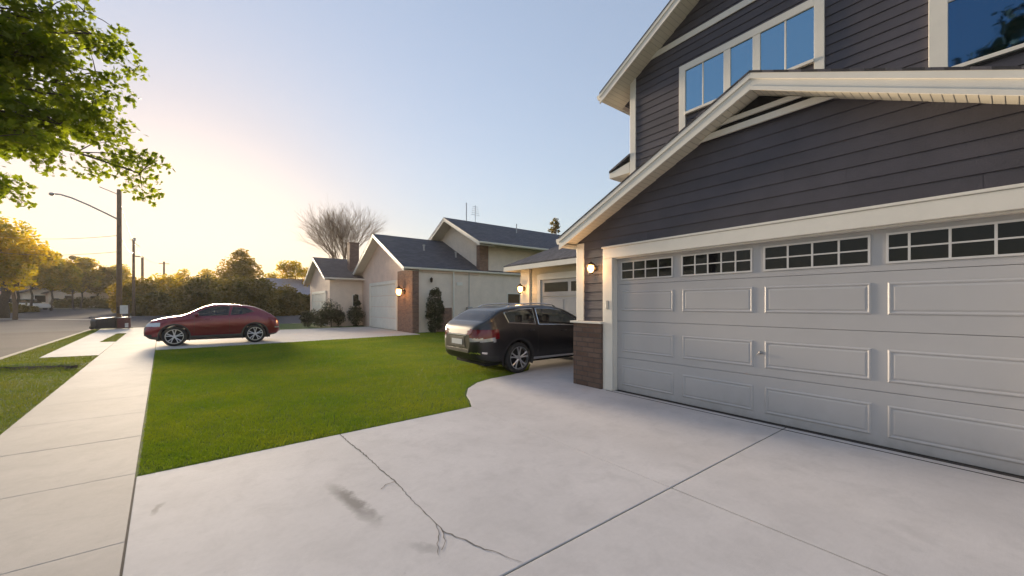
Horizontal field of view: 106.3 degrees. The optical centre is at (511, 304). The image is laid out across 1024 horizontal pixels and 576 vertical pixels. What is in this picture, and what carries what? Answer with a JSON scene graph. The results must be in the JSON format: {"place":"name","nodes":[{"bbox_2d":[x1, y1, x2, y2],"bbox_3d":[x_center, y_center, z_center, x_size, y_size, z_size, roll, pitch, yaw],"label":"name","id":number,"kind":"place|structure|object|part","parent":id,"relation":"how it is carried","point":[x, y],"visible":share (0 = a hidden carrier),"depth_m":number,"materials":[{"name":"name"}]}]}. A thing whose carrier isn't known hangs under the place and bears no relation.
{"place":"outdoors","nodes":[
{"label":"outdoors","id":0,"kind":"place"},
{"bbox_2d":[0,331,81,356],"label":"street","id":1,"kind":"structure","parent":0,"point":[11,343],"depth_m":18.81,"materials":[{"name":"grey asphalt"}]},
{"bbox_2d":[0,323,293,359],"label":"kerb","id":2,"kind":"structure","parent":1,"relation":"on","point":[10,355],"depth_m":14.97,"materials":[{"name":"concrete"}]},
{"bbox_2d":[19,307,103,332],"bbox_3d":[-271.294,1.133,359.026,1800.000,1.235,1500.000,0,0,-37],"label":"ground","id":3,"kind":"structure","parent":0,"point":[75,308],"depth_m":66.91,"materials":[{"name":"grey asphalt"}]},
{"bbox_2d":[0,284,34,298],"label":"house","id":4,"kind":"structure","parent":3,"relation":"on","point":[19,291],"depth_m":67.12,"materials":[{"name":"beige"}]},
{"bbox_2d":[0,266,37,317],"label":"street tree","id":5,"kind":"object","parent":3,"relation":"on","point":[5,296],"visible":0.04,"depth_m":37.98,"materials":[{"name":"brown plant"}]},
{"bbox_2d":[8,303,31,312],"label":"shrub","id":6,"kind":"object","parent":3,"relation":"on","point":[22,308],"visible":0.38,"depth_m":48.09,"materials":[{"name":"green plant"}]},
{"bbox_2d":[1,250,46,319],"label":"street tree","id":7,"kind":"object","parent":3,"relation":"on","point":[15,309],"visible":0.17,"depth_m":35.91,"materials":[{"name":"green plant"}]},
{"bbox_2d":[0,216,54,291],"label":"broadleaf tree","id":8,"kind":"object","parent":3,"relation":"on","point":[12,246],"visible":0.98,"depth_m":34.34,"materials":[{"name":"yellow plant"}]},
{"bbox_2d":[18,305,40,311],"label":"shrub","id":9,"kind":"object","parent":3,"relation":"on","point":[35,309],"visible":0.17,"depth_m":50.39,"materials":[{"name":"green plant"}]},
{"bbox_2d":[0,233,63,304],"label":"broadleaf tree","id":10,"kind":"object","parent":3,"relation":"on","point":[50,259],"visible":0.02,"depth_m":47.29,"materials":[{"name":"green plant"}]},
{"bbox_2d":[23,250,66,305],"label":"broadleaf tree","id":11,"kind":"object","parent":3,"relation":"on","point":[45,276],"visible":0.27,"depth_m":52.26,"materials":[{"name":"green plant"}]},
{"bbox_2d":[35,252,82,310],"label":"broadleaf tree","id":12,"kind":"object","parent":3,"relation":"on","point":[66,276],"visible":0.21,"depth_m":56.24,"materials":[{"name":"green plant"}]},
{"bbox_2d":[49,298,74,307],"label":"shrub","id":13,"kind":"object","parent":3,"relation":"on","point":[59,303],"visible":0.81,"depth_m":65.26,"materials":[{"name":"green plant"}]},
{"bbox_2d":[19,288,111,306],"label":"house","id":14,"kind":"structure","parent":3,"relation":"on","point":[37,294],"depth_m":68.14,"materials":[{"name":"beige"}]},
{"bbox_2d":[34,295,45,302],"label":"window","id":15,"kind":"structure","parent":14,"relation":"in","point":[42,298],"depth_m":67.22,"materials":[{"name":"white paint"}]},
{"bbox_2d":[68,255,80,262],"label":"slender tree","id":16,"kind":"object","parent":3,"relation":"on","point":[72,257],"visible":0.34,"depth_m":89.52,"materials":[{"name":"green plant"}]},
{"bbox_2d":[54,263,95,308],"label":"broadleaf tree","id":17,"kind":"object","parent":3,"relation":"on","point":[67,291],"visible":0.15,"depth_m":63.70,"materials":[{"name":"green plant"}]},
{"bbox_2d":[41,290,113,303],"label":"house","id":18,"kind":"structure","parent":3,"relation":"on","point":[46,293],"depth_m":67.74,"materials":[{"name":"beige"}]},
{"bbox_2d":[66,297,91,307],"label":"shrub","id":19,"kind":"object","parent":3,"relation":"on","point":[77,300],"visible":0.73,"depth_m":66.04,"materials":[{"name":"green plant"}]},
{"bbox_2d":[66,257,106,308],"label":"broadleaf tree","id":20,"kind":"object","parent":3,"relation":"on","point":[87,263],"visible":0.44,"depth_m":64.12,"materials":[{"name":"green plant"}]},
{"bbox_2d":[83,296,108,307],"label":"shrub","id":21,"kind":"object","parent":3,"relation":"on","point":[95,301],"visible":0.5,"depth_m":66.75,"materials":[{"name":"green plant"}]},
{"bbox_2d":[86,265,123,307],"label":"broadleaf tree","id":22,"kind":"object","parent":3,"relation":"on","point":[109,278],"visible":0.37,"depth_m":67.64,"materials":[{"name":"green plant"}]},
{"bbox_2d":[98,298,114,308],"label":"shrub","id":23,"kind":"object","parent":3,"relation":"on","point":[104,304],"visible":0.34,"depth_m":65.14,"materials":[{"name":"green plant"}]},
{"bbox_2d":[105,264,131,293],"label":"broadleaf tree","id":24,"kind":"object","parent":3,"relation":"on","point":[127,273],"visible":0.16,"depth_m":72.00,"materials":[{"name":"green plant"}]},
{"bbox_2d":[105,276,162,312],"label":"bush","id":25,"kind":"object","parent":3,"relation":"on","point":[143,287],"visible":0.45,"depth_m":50.66,"materials":[{"name":"green plant"}]},
{"bbox_2d":[130,238,139,315],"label":"utility pole","id":26,"kind":"object","parent":3,"relation":"on","point":[133,240],"visible":0.87,"depth_m":43.91,"materials":[{"name":"brown wood"}]},
{"bbox_2d":[135,256,143,278],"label":"utility pole","id":27,"kind":"object","parent":3,"relation":"on","point":[142,265],"visible":0.45,"depth_m":57.91,"materials":[{"name":"brown wood"}]},
{"bbox_2d":[126,291,176,315],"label":"bush","id":28,"kind":"object","parent":3,"relation":"on","point":[156,303],"visible":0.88,"depth_m":45.09,"materials":[{"name":"green plant"}]},
{"bbox_2d":[158,262,166,274],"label":"utility pole","id":29,"kind":"object","parent":3,"relation":"on","point":[163,263],"visible":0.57,"depth_m":74.87,"materials":[{"name":"wood"}]},
{"bbox_2d":[145,273,183,291],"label":"broadleaf tree","id":30,"kind":"object","parent":3,"relation":"on","point":[169,279],"visible":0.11,"depth_m":55.46,"materials":[{"name":"green plant"}]},
{"bbox_2d":[157,279,192,314],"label":"bush","id":31,"kind":"object","parent":3,"relation":"on","point":[170,291],"visible":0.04,"depth_m":48.47,"materials":[{"name":"green plant"}]},
{"bbox_2d":[175,268,204,281],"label":"broadleaf tree","id":32,"kind":"object","parent":3,"relation":"on","point":[184,274],"visible":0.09,"depth_m":78.92,"materials":[{"name":"green plant"}]},
{"bbox_2d":[166,274,220,314],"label":"bush","id":33,"kind":"object","parent":3,"relation":"on","point":[194,292],"visible":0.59,"depth_m":42.75,"materials":[{"name":"green plant"}]},
{"bbox_2d":[196,268,217,278],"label":"broadleaf tree","id":34,"kind":"object","parent":3,"relation":"on","point":[205,272],"visible":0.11,"depth_m":83.51,"materials":[{"name":"green plant"}]},
{"bbox_2d":[211,248,263,281],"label":"broadleaf tree","id":35,"kind":"object","parent":3,"relation":"on","point":[243,265],"visible":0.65,"depth_m":57.12,"materials":[{"name":"green plant"}]},
{"bbox_2d":[208,274,282,313],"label":"bush","id":36,"kind":"object","parent":3,"relation":"on","point":[248,291],"visible":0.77,"depth_m":40.06,"materials":[{"name":"green plant"}]},
{"bbox_2d":[264,272,278,277],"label":"broadleaf tree","id":37,"kind":"object","parent":3,"relation":"on","point":[271,275],"visible":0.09,"depth_m":78.36,"materials":[{"name":"green plant"}]},
{"bbox_2d":[266,291,287,315],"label":"bush","id":38,"kind":"object","parent":3,"relation":"on","point":[281,309],"visible":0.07,"depth_m":47.82,"materials":[{"name":"green plant"}]},
{"bbox_2d":[267,278,309,294],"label":"house","id":39,"kind":"structure","parent":3,"relation":"on","point":[298,285],"depth_m":63.88,"materials":[{"name":"beige"}]},
{"bbox_2d":[274,260,307,286],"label":"broadleaf tree","id":40,"kind":"object","parent":3,"relation":"on","point":[290,268],"visible":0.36,"depth_m":65.00,"materials":[{"name":"green plant"}]},
{"bbox_2d":[277,284,304,315],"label":"bush","id":41,"kind":"object","parent":3,"relation":"on","point":[290,295],"visible":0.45,"depth_m":49.41,"materials":[{"name":"green plant"}]},
{"bbox_2d":[293,292,309,314],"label":"bush","id":42,"kind":"object","parent":3,"relation":"on","point":[305,298],"visible":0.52,"depth_m":50.90,"materials":[{"name":"green plant"}]},
{"bbox_2d":[293,198,389,258],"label":"bare tree","id":43,"kind":"object","parent":3,"relation":"on","point":[333,228],"visible":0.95,"depth_m":45.60,"materials":[{"name":"brown plant"}]},
{"bbox_2d":[0,327,155,575],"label":"sidewalk","id":44,"kind":"structure","parent":0,"point":[69,450],"depth_m":3.68,"materials":[{"name":"concrete"}]},
{"bbox_2d":[120,477,136,575],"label":"edge joint","id":45,"kind":"object","parent":44,"relation":"on","point":[124,551],"visible":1,"depth_m":2.68,"materials":[{"name":"grey concrete"}]},
{"bbox_2d":[0,309,305,332],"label":"street crossing","id":46,"kind":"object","parent":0,"point":[42,320],"visible":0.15,"depth_m":36.47,"materials":[{"name":"grey asphalt"}]},
{"bbox_2d":[10,299,50,309],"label":"parked car","id":47,"kind":"object","parent":46,"relation":"on","point":[43,306],"visible":0.48,"depth_m":53.69,"materials":[{"name":"white paint"}]},
{"bbox_2d":[58,319,88,319],"bbox_3d":[-50.243,1.335,36.134,28.043,0.305,1.166,0,0,-3],"label":"road marking","id":48,"kind":"object","parent":46,"relation":"on","point":[73,319],"visible":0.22,"depth_m":36.88,"materials":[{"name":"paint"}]},
{"bbox_2d":[40,327,419,357],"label":"neighbour driveway","id":49,"kind":"structure","parent":0,"point":[92,344],"depth_m":17.48,"materials":[{"name":"grey concrete"}]},
{"bbox_2d":[89,317,116,329],"bbox_3d":[-26.027,1.161,24.471,0.660,0.797,1.200,0,0,16],"label":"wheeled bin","id":50,"kind":"object","parent":49,"relation":"on","point":[100,323],"visible":1,"depth_m":24.24,"materials":[{"name":"plastic"}]},
{"bbox_2d":[115,317,131,327],"bbox_3d":[-25.573,1.170,25.205,0.460,0.720,0.740,0,0,16],"label":"utility cabinet","id":51,"kind":"object","parent":49,"relation":"on","point":[123,322],"visible":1,"depth_m":25.10,"materials":[{"name":"metal"}]},
{"bbox_3d":[-25.427,1.230,24.956,0.013,0.500,0.200,0,0,16],"label":"door panel","id":52,"kind":"part","parent":51,"relation":"part of","materials":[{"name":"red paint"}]},
{"bbox_2d":[120,304,129,328],"bbox_3d":[-25.701,0.780,25.492,0.465,1.640,0.090,0,0,-37],"label":"marker post","id":53,"kind":"object","parent":49,"relation":"on","point":[124,309],"visible":1,"depth_m":25.50,"materials":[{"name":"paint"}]},
{"bbox_2d":[144,304,279,345],"bbox_3d":[-12.345,0.770,16.084,4.372,1.620,2.223,0,0,-37],"label":"parked car","id":54,"kind":"object","parent":49,"relation":"on","point":[217,321],"visible":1,"depth_m":15.40,"materials":[{"name":"red paint"}]},
{"bbox_3d":[-12.016,0.261,15.352,1.193,0.373,0.151,0,0,-37],"label":"side window","id":55,"kind":"part","parent":54,"relation":"part of","materials":[{"name":"black glass"}]},
{"bbox_3d":[-11.206,0.240,15.960,0.788,0.321,0.132,0,0,-37],"label":"side window","id":56,"kind":"part","parent":54,"relation":"part of","materials":[{"name":"black glass"}]},
{"bbox_2d":[0,0,669,281],"label":"sky","id":57,"kind":"structure","parent":0,"point":[412,112],"materials":[{"name":"blue"}]},
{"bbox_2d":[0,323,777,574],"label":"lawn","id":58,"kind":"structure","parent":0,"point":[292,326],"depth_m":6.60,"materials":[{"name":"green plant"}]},
{"bbox_2d":[0,361,90,374],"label":"turf mound","id":59,"kind":"object","parent":58,"relation":"on","point":[41,369],"visible":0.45,"depth_m":9.37,"materials":[{"name":"green plant"}]},
{"bbox_2d":[0,365,77,369],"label":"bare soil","id":60,"kind":"structure","parent":59,"relation":"on","point":[59,366],"depth_m":9.39,"materials":[{"name":"brown soil"}]},
{"bbox_2d":[0,329,125,433],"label":"verge grass","id":61,"kind":"structure","parent":58,"relation":"on","point":[34,357],"depth_m":8.71,"materials":[{"name":"green plant"}]},
{"bbox_2d":[49,186,121,316],"bbox_3d":[-28.469,-3.051,25.490,4.312,9.502,0.775,0,0,-8],"label":"utility pole","id":62,"kind":"object","parent":58,"relation":"on","point":[119,255],"visible":0.87,"depth_m":25.90,"materials":[{"name":"brown metal"}]},
{"bbox_2d":[0,252,111,254],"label":"overhead wire","id":63,"kind":"object","parent":62,"relation":"attached to","point":[73,254],"visible":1,"depth_m":27.81,"materials":[{"name":"black plastic"}]},
{"bbox_2d":[8,236,109,238],"bbox_3d":[-37.390,-5.560,30.006,23.013,1.744,0.024,0,0,20],"label":"overhead wire","id":64,"kind":"object","parent":62,"relation":"attached to","point":[69,238],"visible":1,"depth_m":27.93,"materials":[{"name":"black plastic"}]},
{"bbox_2d":[0,0,174,219],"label":"maple tree","id":65,"kind":"object","parent":58,"relation":"on","point":[38,129],"visible":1,"depth_m":5.29,"materials":[{"name":"green plant"}]},
{"bbox_2d":[299,310,316,325],"bbox_3d":[-14.770,1.021,27.939,1.293,1.323,1.173,0,0,13],"label":"shrub","id":66,"kind":"object","parent":58,"relation":"on","point":[307,315],"visible":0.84,"depth_m":27.68,"materials":[{"name":"green plant"}]},
{"bbox_2d":[310,308,330,326],"bbox_3d":[-13.507,0.945,27.091,1.408,1.480,1.605,0,0,-37],"label":"shrub","id":67,"kind":"object","parent":58,"relation":"on","point":[317,319],"visible":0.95,"depth_m":26.80,"materials":[{"name":"green plant"}]},
{"bbox_2d":[319,298,342,326],"bbox_3d":[-12.863,0.598,27.357,1.626,2.166,1.624,0,0,-37],"label":"shrub","id":68,"kind":"object","parent":58,"relation":"on","point":[330,310],"visible":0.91,"depth_m":27.06,"materials":[{"name":"green plant"}]},
{"bbox_2d":[303,242,364,325],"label":"house","id":69,"kind":"structure","parent":58,"relation":"on","point":[335,281],"depth_m":29.34,"materials":[{"name":"beige paint"}]},
{"bbox_2d":[313,294,324,323],"bbox_3d":[-15.676,0.355,31.146,0.024,2.426,5.200,0,0,-37],"label":"garage door","id":70,"kind":"structure","parent":69,"relation":"in","point":[317,305],"depth_m":31.22,"materials":[{"name":"white paint"}]},
{"bbox_2d":[352,294,358,306],"bbox_3d":[-11.845,-0.320,29.111,0.520,0.920,0.033,0,0,-37],"label":"window","id":71,"kind":"structure","parent":69,"relation":"in","point":[353,298],"depth_m":29.02,"materials":[{"name":"black glass"}]},
{"bbox_2d":[332,311,345,326],"bbox_3d":[-12.603,1.030,27.757,1.072,1.309,1.046,0,0,-14],"label":"shrub","id":72,"kind":"object","parent":58,"relation":"on","point":[340,318],"visible":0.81,"depth_m":27.53,"materials":[{"name":"green plant"}]},
{"bbox_2d":[347,305,364,325],"bbox_3d":[-11.562,0.861,28.472,1.303,1.642,1.117,0,0,-37],"label":"shrub","id":73,"kind":"object","parent":58,"relation":"on","point":[357,316],"visible":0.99,"depth_m":28.30,"materials":[{"name":"green plant"}]},
{"bbox_2d":[354,294,361,324],"bbox_3d":[-11.592,0.436,28.732,0.644,2.496,0.710,0,0,-37],"label":"shrub","id":74,"kind":"object","parent":58,"relation":"on","point":[357,302],"visible":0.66,"depth_m":28.68,"materials":[{"name":"green plant"}]},
{"bbox_2d":[425,287,444,332],"bbox_3d":[-4.351,0.318,21.730,1.129,2.663,1.143,0,0,-37],"label":"topiary shrub","id":75,"kind":"object","parent":58,"relation":"on","point":[438,311],"visible":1,"depth_m":21.52,"materials":[{"name":"green plant"}]},
{"bbox_2d":[352,234,520,332],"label":"house","id":76,"kind":"structure","parent":58,"relation":"on","point":[386,266],"depth_m":23.86,"materials":[{"name":"beige paint"}]},
{"bbox_2d":[370,284,395,329],"bbox_3d":[-8.672,0.130,25.691,0.024,2.876,5.150,0,0,-37],"label":"garage door","id":77,"kind":"structure","parent":76,"relation":"in","point":[386,305],"depth_m":25.48,"materials":[{"name":"white paint"}]},
{"bbox_2d":[395,286,404,296],"bbox_3d":[-6.514,-0.789,22.276,0.535,0.637,0.389,0,0,-37],"label":"wall lamp","id":78,"kind":"object","parent":76,"relation":"attached to","point":[399,290],"visible":1,"depth_m":22.17,"materials":[{"name":"white glass"}]},
{"bbox_2d":[428,203,559,306],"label":"house","id":79,"kind":"structure","parent":58,"relation":"on","point":[483,247],"depth_m":25.69,"materials":[{"name":"beige"}]},
{"bbox_2d":[507,293,519,304],"bbox_3d":[0.121,-0.170,25.882,1.120,1.220,0.033,0,0,-37],"label":"window","id":80,"kind":"structure","parent":79,"relation":"in","point":[511,297],"depth_m":25.87,"materials":[{"name":"black glass"}]},
{"bbox_2d":[504,246,576,316],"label":"house","id":81,"kind":"structure","parent":58,"relation":"on","point":[548,276],"depth_m":13.78,"materials":[{"name":"beige paint"}]},
{"bbox_2d":[517,283,525,293],"bbox_3d":[0.341,-0.632,14.859,0.329,0.392,0.239,0,0,-37],"label":"wall lamp","id":82,"kind":"object","parent":81,"relation":"attached to","point":[521,288],"visible":1,"depth_m":14.80,"materials":[{"name":"white glass"}]},
{"bbox_2d":[541,278,576,316],"bbox_3d":[2.235,0.330,12.750,0.024,2.476,3.850,0,0,-37],"label":"garage door","id":83,"kind":"structure","parent":81,"relation":"in","point":[568,286],"depth_m":13.41,"materials":[{"name":"grey paint"}]},
{"bbox_2d":[547,218,560,234],"bbox_3d":[4.433,-3.709,39.976,1.420,10.784,1.270,0,0,21],"label":"slender tree","id":84,"kind":"object","parent":58,"relation":"on","point":[555,227],"visible":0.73,"depth_m":39.81,"materials":[{"name":"green plant"}]},
{"bbox_2d":[556,0,1023,476],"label":"house","id":85,"kind":"structure","parent":58,"relation":"on","point":[807,215],"depth_m":4.83,"materials":[{"name":"grey wood"}]},
{"bbox_2d":[586,261,596,273],"bbox_3d":[1.516,-0.708,7.324,0.206,0.245,0.149,0,0,-37],"label":"wall lamp","id":86,"kind":"object","parent":85,"relation":"attached to","point":[591,268],"visible":1,"depth_m":7.28,"materials":[{"name":"white glass"}]},
{"bbox_2d":[679,0,824,130],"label":"window","id":87,"kind":"structure","parent":85,"relation":"in","point":[795,38],"depth_m":6.68,"materials":[{"name":"glass"}]},
{"bbox_2d":[617,213,1023,476],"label":"garage door","id":88,"kind":"structure","parent":85,"relation":"in","point":[910,339],"depth_m":4.45,"materials":[{"name":"grey paint"}]},
{"bbox_2d":[929,0,1023,66],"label":"window","id":89,"kind":"structure","parent":85,"relation":"in","point":[962,33],"depth_m":4.78,"materials":[{"name":"blue glass"}]},
{"bbox_2d":[122,356,1023,575],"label":"driveway","id":90,"kind":"structure","parent":0,"point":[536,462],"depth_m":3.07,"materials":[{"name":"concrete"}]},
{"bbox_2d":[340,434,445,549],"bbox_3d":[-1.238,1.577,3.604,0.118,0.001,2.758,0,0,-37],"label":"crack","id":91,"kind":"object","parent":90,"relation":"on","point":[396,483],"visible":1,"depth_m":3.47,"materials":[{"name":"grey concrete"}]},
{"bbox_2d":[443,531,520,561],"bbox_3d":[-0.217,1.577,2.512,0.635,0.001,0.026,0,0,32],"label":"crack","id":92,"kind":"object","parent":90,"relation":"on","point":[475,545],"visible":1,"depth_m":2.53,"materials":[{"name":"grey concrete"}]},
{"bbox_2d":[445,303,576,372],"bbox_3d":[0.532,0.767,10.272,4.542,1.625,2.249,0,0,-37],"label":"parked car","id":93,"kind":"object","parent":90,"relation":"on","point":[514,337],"visible":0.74,"depth_m":8.99,"materials":[{"name":"black metal"}]},
{"bbox_3d":[-0.933,0.255,9.172,0.371,0.239,1.483,0,0,-37],"label":"rear window","id":94,"kind":"part","parent":93,"relation":"part of","materials":[{"name":"grey glass"}]},
{"bbox_3d":[0.168,0.282,9.001,0.877,0.369,0.147,0,0,-37],"label":"side window","id":95,"kind":"part","parent":93,"relation":"part of","materials":[{"name":"black glass"}]},
{"bbox_3d":[1.194,0.301,9.794,1.487,0.448,0.173,0,0,-37],"label":"side window","id":96,"kind":"part","parent":93,"relation":"part of","materials":[{"name":"black glass"}]},
{"bbox_2d":[607,390,1023,482],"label":"threshold joint","id":97,"kind":"object","parent":90,"relation":"on","point":[969,466],"visible":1,"depth_m":4.39,"materials":[{"name":"grey concrete"}]}
]}

